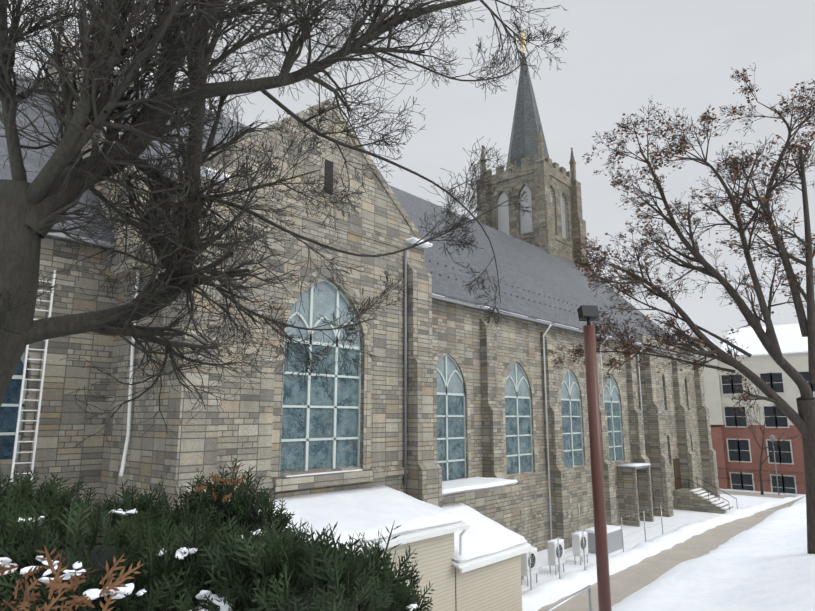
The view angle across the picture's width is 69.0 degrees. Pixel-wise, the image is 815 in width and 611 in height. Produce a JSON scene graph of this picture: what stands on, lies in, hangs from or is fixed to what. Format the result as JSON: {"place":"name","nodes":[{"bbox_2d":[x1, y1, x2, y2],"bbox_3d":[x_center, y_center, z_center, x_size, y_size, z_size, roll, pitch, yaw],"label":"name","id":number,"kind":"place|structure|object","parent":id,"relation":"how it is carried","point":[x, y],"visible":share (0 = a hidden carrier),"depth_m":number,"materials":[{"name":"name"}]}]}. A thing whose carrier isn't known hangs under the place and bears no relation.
{"place":"outdoors","nodes":[
{"label":"outdoors","id":0,"kind":"place"},
{"bbox_2d":[0,236,118,510],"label":"church chancel walls","id":1,"kind":"structure","parent":0,"point":[65,427],"depth_m":18.64,"materials":[{"name":"beige stone"}]},
{"bbox_2d":[0,353,27,458],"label":"window frame","id":2,"kind":"object","parent":1,"relation":"attached to","point":[16,405],"visible":0.19,"depth_m":17.76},
{"bbox_2d":[0,359,23,458],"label":"window glass","id":3,"kind":"object","parent":2,"relation":"in","point":[8,418],"depth_m":17.62,"materials":[{"name":"blue glass"}]},
{"bbox_2d":[10,270,55,481],"bbox_3d":[-11.147,1.975,17.693,0.070,6.300,0.550,-9,-14,41],"label":"ladder","id":4,"kind":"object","parent":1,"relation":"attached to","point":[39,400],"depth_m":17.53,"materials":[{"name":"silver metal"}]},
{"bbox_2d":[0,454,433,610],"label":"yew shrubs","id":5,"kind":"object","parent":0,"point":[334,573],"depth_m":4.63,"materials":[{"name":"green plant"}]},
{"bbox_2d":[0,464,246,610],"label":"dead shrub sprays","id":6,"kind":"object","parent":5,"relation":"attached to","point":[55,583],"visible":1,"depth_m":3.79,"materials":[{"name":"brown plant"}]},
{"bbox_2d":[0,509,417,610],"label":"snow patches","id":7,"kind":"object","parent":5,"relation":"on","point":[92,594],"visible":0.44,"depth_m":4.19,"materials":[{"name":"white snow"}]},
{"bbox_2d":[99,99,441,514],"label":"church transept walls","id":8,"kind":"structure","parent":0,"point":[245,426],"depth_m":20.34,"materials":[{"name":"beige stone"}]},
{"bbox_2d":[281,279,360,470],"bbox_3d":[-3.026,2.399,21.142,0.070,6.967,3.820,-9,-14,41],"label":"window frame","id":9,"kind":"object","parent":8,"relation":"attached to","point":[308,406],"visible":0.56,"depth_m":21.23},
{"bbox_2d":[280,281,358,471],"bbox_3d":[-3.052,2.402,21.165,0.001,6.850,3.700,-9,-14,41],"label":"window glass","id":10,"kind":"object","parent":9,"relation":"in","point":[320,426],"visible":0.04,"depth_m":21.04,"materials":[{"name":"blue glass"}]},
{"bbox_2d":[273,470,372,491],"bbox_3d":[-2.782,5.958,20.248,0.196,0.380,4.300,-9,-14,41],"label":"window sill","id":11,"kind":"structure","parent":8,"relation":"attached to","point":[292,483],"depth_m":19.97,"materials":[{"name":"stone"}]},
{"bbox_2d":[404,250,406,485],"bbox_3d":[-0.083,2.304,24.011,0.111,9.600,0.111,5,-12,-25],"label":"downspout","id":12,"kind":"object","parent":8,"relation":"attached to","point":[405,370],"visible":0.85,"depth_m":23.91,"materials":[{"name":"silver metal"}]},
{"bbox_2d":[258,485,462,547],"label":"snow-covered roof","id":13,"kind":"structure","parent":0,"point":[370,512],"depth_m":18.54,"materials":[{"name":"white snow"}]},
{"bbox_2d":[7,0,814,355],"label":"sky","id":14,"kind":"structure","parent":0,"point":[619,54],"materials":[{"name":"grey"}]},
{"bbox_2d":[474,125,589,270],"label":"bell tower","id":15,"kind":"structure","parent":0,"point":[540,176],"depth_m":65.48,"materials":[{"name":"beige stone"}]},
{"bbox_2d":[506,54,548,170],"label":"spire","id":16,"kind":"object","parent":15,"relation":"on","point":[525,127],"visible":0.56,"depth_m":68.68,"materials":[{"name":"grey metal"}]},
{"bbox_2d":[516,31,528,53],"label":"cross","id":17,"kind":"object","parent":16,"relation":"on","point":[523,50],"visible":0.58,"depth_m":71.93,"materials":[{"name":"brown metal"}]},
{"bbox_2d":[496,185,568,239],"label":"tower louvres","id":18,"kind":"object","parent":15,"relation":"in","point":[503,220],"visible":0.46,"depth_m":65.96,"materials":[{"name":"white paint"}]},
{"bbox_2d":[521,488,814,610],"bbox_3d":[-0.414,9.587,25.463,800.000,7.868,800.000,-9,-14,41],"label":"snow ground","id":19,"kind":"structure","parent":0,"point":[767,563],"depth_m":15.15,"materials":[{"name":"white snow"}]},
{"bbox_2d":[0,0,567,447],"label":"bare tree","id":20,"kind":"object","parent":19,"relation":"on","point":[38,208],"visible":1,"depth_m":8.36,"materials":[{"name":"brown plant"}]},
{"bbox_2d":[367,533,454,610],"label":"annex siding walls","id":21,"kind":"structure","parent":19,"relation":"on","point":[435,567],"depth_m":18.73,"materials":[{"name":"beige plastic"}]},
{"bbox_2d":[347,521,468,554],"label":"roof fascia","id":22,"kind":"structure","parent":21,"relation":"attached to","point":[409,537],"depth_m":17.97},
{"bbox_2d":[459,530,466,555],"bbox_3d":[1.898,7.988,19.628,0.375,1.358,0.196,-9,-14,41],"label":"downspout","id":23,"kind":"object","parent":21,"relation":"attached to","point":[460,541],"visible":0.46,"depth_m":19.66,"materials":[{"name":"white paint"}]},
{"bbox_2d":[442,484,523,579],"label":"stone wall","id":24,"kind":"structure","parent":19,"relation":"on","point":[501,506],"depth_m":26.82,"materials":[{"name":"stone"}]},
{"bbox_2d":[442,476,517,495],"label":"snow","id":25,"kind":"structure","parent":24,"relation":"on","point":[462,485],"depth_m":26.88,"materials":[{"name":"white snow"}]},
{"bbox_2d":[455,555,521,610],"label":"annex siding walls","id":26,"kind":"structure","parent":19,"relation":"on","point":[496,586],"depth_m":20.81,"materials":[{"name":"beige plastic"}]},
{"bbox_2d":[442,503,526,562],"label":"snowy roof","id":27,"kind":"structure","parent":26,"relation":"on","point":[483,536],"depth_m":21.79,"materials":[{"name":"white snow"}]},
{"bbox_2d":[451,542,533,572],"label":"roof fascia","id":28,"kind":"structure","parent":26,"relation":"attached to","point":[470,565],"depth_m":20.45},
{"bbox_2d":[520,547,537,586],"bbox_3d":[5.529,11.877,26.958,0.432,1.540,0.950,-9,-14,41],"label":"ac unit","id":29,"kind":"object","parent":19,"relation":"on","point":[525,565],"visible":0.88,"depth_m":26.71,"materials":[{"name":"white paint"}]},
{"bbox_2d":[548,538,564,574],"bbox_3d":[7.263,12.237,28.862,0.432,1.540,0.950,-9,-14,41],"label":"ac unit","id":30,"kind":"object","parent":19,"relation":"on","point":[552,551],"visible":0.81,"depth_m":28.63,"materials":[{"name":"white paint"}]},
{"bbox_2d":[546,585,591,610],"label":"handrail","id":31,"kind":"object","parent":19,"relation":"on","point":[588,587],"visible":1,"depth_m":7.70,"materials":[{"name":"silver metal"}]},
{"bbox_2d":[432,271,719,551],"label":"church nave walls","id":32,"kind":"structure","parent":19,"relation":"on","point":[475,348],"depth_m":36.58,"materials":[{"name":"grey stone"}]},
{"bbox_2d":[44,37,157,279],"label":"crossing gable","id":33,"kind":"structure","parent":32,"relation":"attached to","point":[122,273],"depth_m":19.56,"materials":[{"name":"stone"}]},
{"bbox_2d":[0,57,695,356],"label":"roof","id":34,"kind":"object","parent":32,"relation":"on","point":[525,266],"visible":0.06,"depth_m":39.25,"materials":[{"name":"grey"}]},
{"bbox_2d":[429,260,660,333],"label":"snow guards","id":35,"kind":"object","parent":34,"relation":"on","point":[534,301],"visible":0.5,"depth_m":39.56,"materials":[{"name":"grey"}]},
{"bbox_2d":[46,233,696,358],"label":"church gutters","id":36,"kind":"object","parent":32,"relation":"attached to","point":[63,236],"visible":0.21,"depth_m":31.06,"materials":[{"name":"grey metal"}]},
{"bbox_2d":[119,271,644,539],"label":"downspouts","id":37,"kind":"object","parent":32,"relation":"attached to","point":[121,472],"visible":0.62,"depth_m":34.53,"materials":[{"name":"white paint"}]},
{"bbox_2d":[183,167,640,477],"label":"ledge snow","id":38,"kind":"structure","parent":32,"relation":"on","point":[413,240],"depth_m":20.70,"materials":[{"name":"white snow"}]},
{"bbox_2d":[437,354,465,480],"bbox_3d":[1.912,5.506,29.101,0.070,6.416,3.120,-9,-14,41],"label":"window frame","id":39,"kind":"object","parent":32,"relation":"attached to","point":[446,383],"visible":0.52,"depth_m":29.43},
{"bbox_2d":[436,356,463,480],"bbox_3d":[1.885,5.509,29.124,0.001,6.300,3.000,-9,-14,41],"label":"window glass","id":40,"kind":"object","parent":39,"relation":"in","point":[455,446],"depth_m":29.38,"materials":[{"name":"blue glass"}]},
{"bbox_2d":[505,363,532,473],"bbox_3d":[6.279,6.412,33.897,0.070,6.416,3.120,-9,-14,41],"label":"window frame","id":41,"kind":"object","parent":32,"relation":"attached to","point":[516,386],"visible":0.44,"depth_m":34.18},
{"bbox_2d":[505,365,531,473],"bbox_3d":[6.253,6.415,33.920,0.001,6.300,3.000,-9,-14,41],"label":"window glass","id":42,"kind":"object","parent":41,"relation":"in","point":[524,441],"depth_m":33.92,"materials":[{"name":"blue glass"}]},
{"bbox_2d":[561,370,583,465],"bbox_3d":[10.647,7.319,38.693,0.070,6.416,3.120,-9,-14,41],"label":"window frame","id":43,"kind":"object","parent":32,"relation":"attached to","point":[568,387],"visible":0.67,"depth_m":39.02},
{"bbox_2d":[561,372,582,466],"bbox_3d":[10.621,7.321,38.717,0.001,6.300,3.000,-9,-14,41],"label":"window glass","id":44,"kind":"object","parent":43,"relation":"in","point":[576,424],"depth_m":38.74,"materials":[{"name":"blue glass"}]},
{"bbox_2d":[605,376,623,460],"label":"window frame","id":45,"kind":"object","parent":32,"relation":"attached to","point":[611,402],"visible":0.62,"depth_m":43.86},
{"bbox_2d":[604,377,621,460],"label":"window glass","id":46,"kind":"object","parent":45,"relation":"in","point":[617,435],"depth_m":43.66,"materials":[{"name":"blue glass"}]},
{"bbox_2d":[673,458,681,489],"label":"door","id":47,"kind":"structure","parent":32,"relation":"in","point":[676,463],"depth_m":50.06,"materials":[{"name":"brown wood"}]},
{"bbox_2d":[572,531,587,564],"bbox_3d":[8.997,12.597,30.766,0.432,1.540,0.950,-9,-14,41],"label":"ac unit","id":48,"kind":"object","parent":19,"relation":"on","point":[577,537],"visible":0.77,"depth_m":30.52,"materials":[{"name":"white paint"}]},
{"bbox_2d":[521,505,662,591],"bbox_3d":[8.843,12.523,31.774,4.060,2.200,15.652,-9,-14,41],"label":"railing","id":49,"kind":"object","parent":19,"relation":"on","point":[591,548],"visible":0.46,"depth_m":28.50,"materials":[{"name":"silver metal"}]},
{"bbox_2d":[583,325,611,610],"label":"lamp post","id":50,"kind":"object","parent":19,"relation":"on","point":[601,547],"visible":1,"depth_m":8.62,"materials":[{"name":"brown metal"}]},
{"bbox_2d":[577,305,598,324],"bbox_3d":[2.777,0.159,9.102,0.321,0.307,0.201,2,-11,-9],"label":"floodlight","id":51,"kind":"object","parent":50,"relation":"on","point":[588,313],"visible":0.92,"depth_m":9.05,"materials":[{"name":"grey metal"}]},
{"bbox_2d":[585,525,622,553],"bbox_3d":[11.200,13.321,33.846,1.200,1.200,2.400,-9,-14,41],"label":"generator cabinet","id":52,"kind":"object","parent":19,"relation":"on","point":[614,533],"visible":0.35,"depth_m":33.33,"materials":[{"name":"grey metal"}]},
{"bbox_2d":[617,467,653,526],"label":"basement canopy piers","id":53,"kind":"structure","parent":19,"relation":"on","point":[635,492],"depth_m":41.98,"materials":[{"name":"grey stone"}]},
{"bbox_2d":[617,465,651,468],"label":"canopy","id":54,"kind":"object","parent":53,"relation":"on","point":[635,467],"visible":0.5,"depth_m":42.05,"materials":[{"name":"metal"}]},
{"bbox_2d":[617,463,650,466],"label":"snow","id":55,"kind":"structure","parent":54,"relation":"on","point":[633,465],"depth_m":42.73,"materials":[{"name":"white snow"}]},
{"bbox_2d":[522,494,805,610],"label":"snow banks","id":56,"kind":"object","parent":19,"relation":"on","point":[540,595],"visible":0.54,"depth_m":30.91,"materials":[{"name":"white snow"}]},
{"bbox_2d":[547,64,814,553],"bbox_3d":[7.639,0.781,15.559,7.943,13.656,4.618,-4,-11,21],"label":"bare tree","id":57,"kind":"object","parent":19,"relation":"on","point":[802,420],"visible":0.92,"depth_m":15.36,"materials":[{"name":"brown plant"}]},
{"bbox_2d":[674,488,732,513],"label":"narthex steps","id":58,"kind":"structure","parent":19,"relation":"on","point":[686,499],"depth_m":47.99,"materials":[{"name":"grey stone"}]},
{"bbox_2d":[690,488,736,511],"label":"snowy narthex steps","id":59,"kind":"structure","parent":58,"relation":"on","point":[713,499],"depth_m":47.93,"materials":[{"name":"white snow"}]},
{"bbox_2d":[675,477,737,509],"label":"narthex step rails","id":60,"kind":"object","parent":19,"relation":"on","point":[708,490],"visible":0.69,"depth_m":48.34,"materials":[{"name":"black metal"}]},
{"bbox_2d":[711,427,727,488],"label":"brick wall","id":61,"kind":"structure","parent":19,"relation":"on","point":[717,440],"depth_m":70.81,"materials":[{"name":"red brick"}]},
{"bbox_2d":[710,425,805,493],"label":"brick wall","id":62,"kind":"structure","parent":19,"relation":"on","point":[746,433],"depth_m":68.16,"materials":[{"name":"red brick"}]},
{"bbox_2d":[717,468,804,485],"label":"iron fence","id":63,"kind":"object","parent":19,"relation":"on","point":[754,470],"visible":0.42,"depth_m":64.12,"materials":[{"name":"grey metal"}]},
{"bbox_2d":[735,401,801,494],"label":"bare street trees","id":64,"kind":"object","parent":19,"relation":"on","point":[760,467],"visible":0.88,"depth_m":62.16,"materials":[{"name":"brown plant"}]},
{"bbox_2d":[538,496,804,610],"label":"walkway","id":65,"kind":"structure","parent":0,"point":[628,581],"depth_m":30.77,"materials":[{"name":"concrete"}]},
{"bbox_2d":[687,323,807,356],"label":"snowy roof","id":66,"kind":"structure","parent":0,"point":[791,339],"depth_m":72.09,"materials":[{"name":"white snow"}]},
{"bbox_2d":[691,336,814,424],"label":"building upper wall","id":67,"kind":"structure","parent":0,"point":[716,400],"depth_m":70.09,"materials":[{"name":"beige paint"}]},
{"bbox_2d":[702,370,814,493],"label":"windows","id":68,"kind":"structure","parent":67,"relation":"in","point":[738,450],"depth_m":68.77,"materials":[{"name":"glass"}]},
{"bbox_2d":[719,490,795,497],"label":"street pavement","id":69,"kind":"structure","parent":0,"point":[754,494],"depth_m":61.05,"materials":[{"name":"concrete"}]},
{"bbox_2d":[770,435,778,494],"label":"street lamp post","id":70,"kind":"object","parent":69,"relation":"on","point":[772,438],"visible":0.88,"depth_m":62.40,"materials":[{"name":"grey metal"}]}
]}

